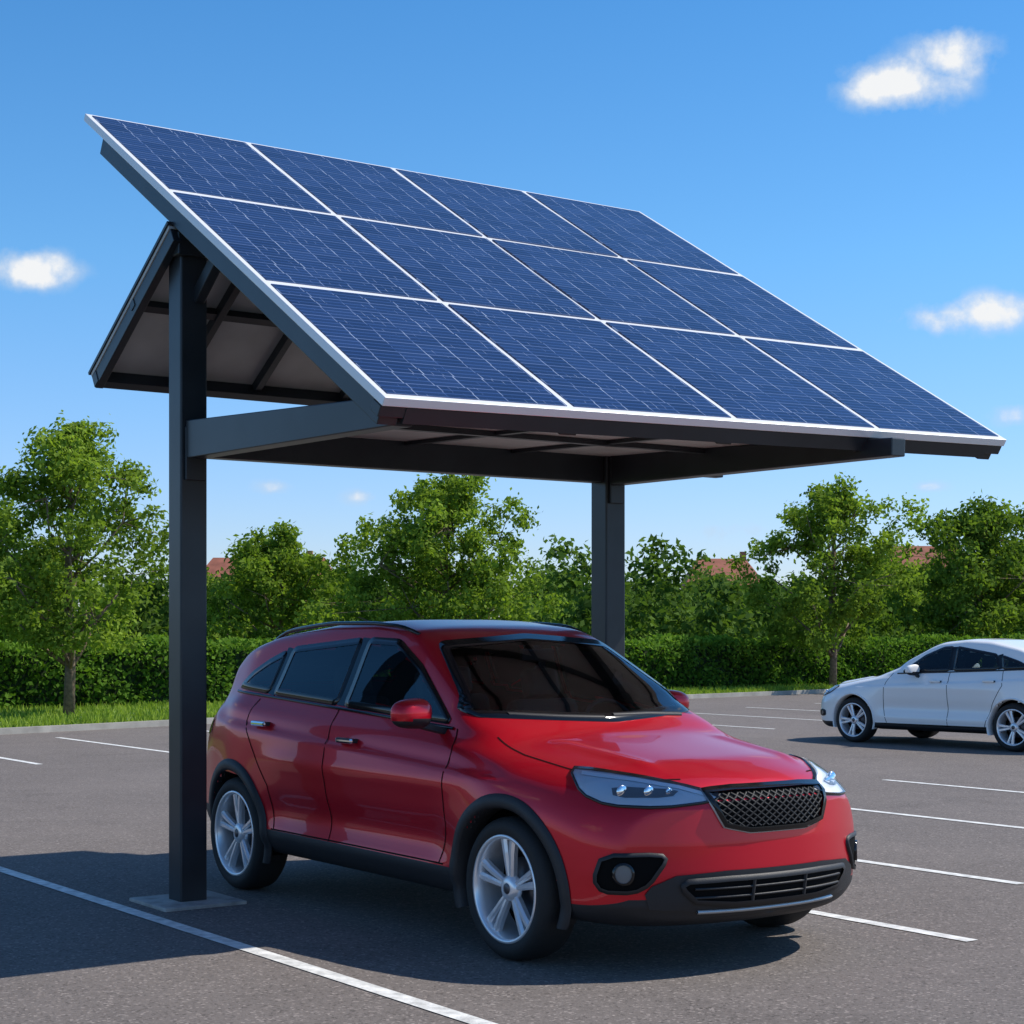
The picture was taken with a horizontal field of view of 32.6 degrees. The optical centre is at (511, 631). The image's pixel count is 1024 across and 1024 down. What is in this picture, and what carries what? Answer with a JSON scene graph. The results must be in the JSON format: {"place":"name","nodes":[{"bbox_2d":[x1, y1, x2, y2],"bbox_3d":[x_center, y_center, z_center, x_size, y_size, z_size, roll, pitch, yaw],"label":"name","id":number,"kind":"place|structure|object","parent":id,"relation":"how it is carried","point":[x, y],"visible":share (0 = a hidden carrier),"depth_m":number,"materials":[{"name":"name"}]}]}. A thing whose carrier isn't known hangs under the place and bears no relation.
{"place":"outdoors","nodes":[
{"label":"outdoors","id":0,"kind":"place"},
{"bbox_2d":[207,558,330,580],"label":"roof","id":1,"kind":"structure","parent":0,"point":[214,565],"depth_m":178.73,"materials":[{"name":"tile"}]},
{"bbox_2d":[0,693,1023,1023],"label":"parking lot","id":2,"kind":"structure","parent":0,"point":[82,815],"depth_m":9.03,"materials":[{"name":"grey asphalt"}]},
{"bbox_2d":[0,689,826,734],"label":"kerb","id":3,"kind":"structure","parent":2,"relation":"on","point":[71,727],"depth_m":28.17,"materials":[{"name":"concrete"}]},
{"bbox_2d":[0,703,1023,1023],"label":"parking markings","id":4,"kind":"object","parent":2,"relation":"on","point":[432,1007],"visible":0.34,"depth_m":9.07,"materials":[{"name":"paint"}]},
{"bbox_2d":[207,619,856,960],"bbox_3d":[-0.130,0.737,9.827,2.164,1.618,4.569,0,0,-36],"label":"red suv car","id":5,"kind":"object","parent":2,"relation":"on","point":[522,790],"visible":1,"depth_m":8.73,"materials":[{"name":"red paint"}]},
{"bbox_2d":[84,114,1005,911],"bbox_3d":[0.163,-0.827,10.565,4.435,4.753,3.713,0,0,-36],"label":"solar carport","id":6,"kind":"object","parent":2,"relation":"on","point":[368,316],"visible":0.96,"depth_m":10.10,"materials":[{"name":"blue glass"}]},
{"bbox_2d":[820,638,1023,751],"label":"white hatchback car","id":7,"kind":"object","parent":2,"relation":"on","point":[970,686],"visible":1,"depth_m":23.43,"materials":[{"name":"white paint"}]},
{"bbox_2d":[0,0,1023,616],"label":"sky","id":8,"kind":"structure","parent":0,"point":[860,163],"materials":[{"name":"blue"}]},
{"bbox_2d":[681,559,758,586],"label":"roof","id":9,"kind":"structure","parent":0,"point":[719,563],"depth_m":178.51,"materials":[{"name":"tile"}]},
{"bbox_2d":[885,546,954,569],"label":"roof","id":10,"kind":"structure","parent":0,"point":[925,549],"depth_m":178.72,"materials":[{"name":"tile"}]},
{"label":"ground","id":11,"kind":"structure","parent":0,"visible":0},
{"bbox_2d":[0,518,94,643],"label":"deciduous tree","id":12,"kind":"object","parent":11,"relation":"on","point":[6,636],"visible":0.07,"depth_m":36.14,"materials":[{"name":"green plant"}]},
{"bbox_2d":[0,410,168,714],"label":"deciduous tree","id":13,"kind":"object","parent":11,"relation":"on","point":[73,454],"visible":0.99,"depth_m":30.05,"materials":[{"name":"green plant"}]},
{"bbox_2d":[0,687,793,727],"bbox_3d":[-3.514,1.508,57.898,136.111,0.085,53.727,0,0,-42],"label":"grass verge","id":14,"kind":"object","parent":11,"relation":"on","point":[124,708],"depth_m":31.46,"materials":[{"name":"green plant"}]},
{"bbox_2d":[207,517,400,641],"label":"deciduous tree","id":15,"kind":"object","parent":14,"relation":"on","point":[269,577],"visible":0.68,"depth_m":49.14,"materials":[{"name":"green plant"}]},
{"bbox_2d":[0,681,844,727],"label":"grass","id":16,"kind":"structure","parent":14,"relation":"on","point":[90,714],"depth_m":31.01,"materials":[{"name":"green plant"}]},
{"bbox_2d":[0,631,1023,708],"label":"hedge","id":17,"kind":"object","parent":14,"relation":"on","point":[120,677],"visible":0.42,"depth_m":43.39,"materials":[{"name":"green plant"}]},
{"bbox_2d":[721,472,930,685],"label":"deciduous tree","id":18,"kind":"object","parent":14,"relation":"on","point":[835,510],"visible":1,"depth_m":44.83,"materials":[{"name":"green plant"}]},
{"bbox_2d":[293,473,574,632],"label":"deciduous tree","id":19,"kind":"object","parent":11,"relation":"on","point":[426,539],"visible":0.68,"depth_m":45.66,"materials":[{"name":"green plant"}]},
{"bbox_2d":[6,527,1023,649],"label":"distant trees","id":20,"kind":"object","parent":11,"relation":"on","point":[662,603],"visible":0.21,"depth_m":62.97,"materials":[{"name":"green plant"}]},
{"bbox_2d":[867,488,1023,644],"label":"deciduous tree","id":21,"kind":"object","parent":11,"relation":"on","point":[982,569],"visible":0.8,"depth_m":54.93,"materials":[{"name":"green plant"}]}
]}

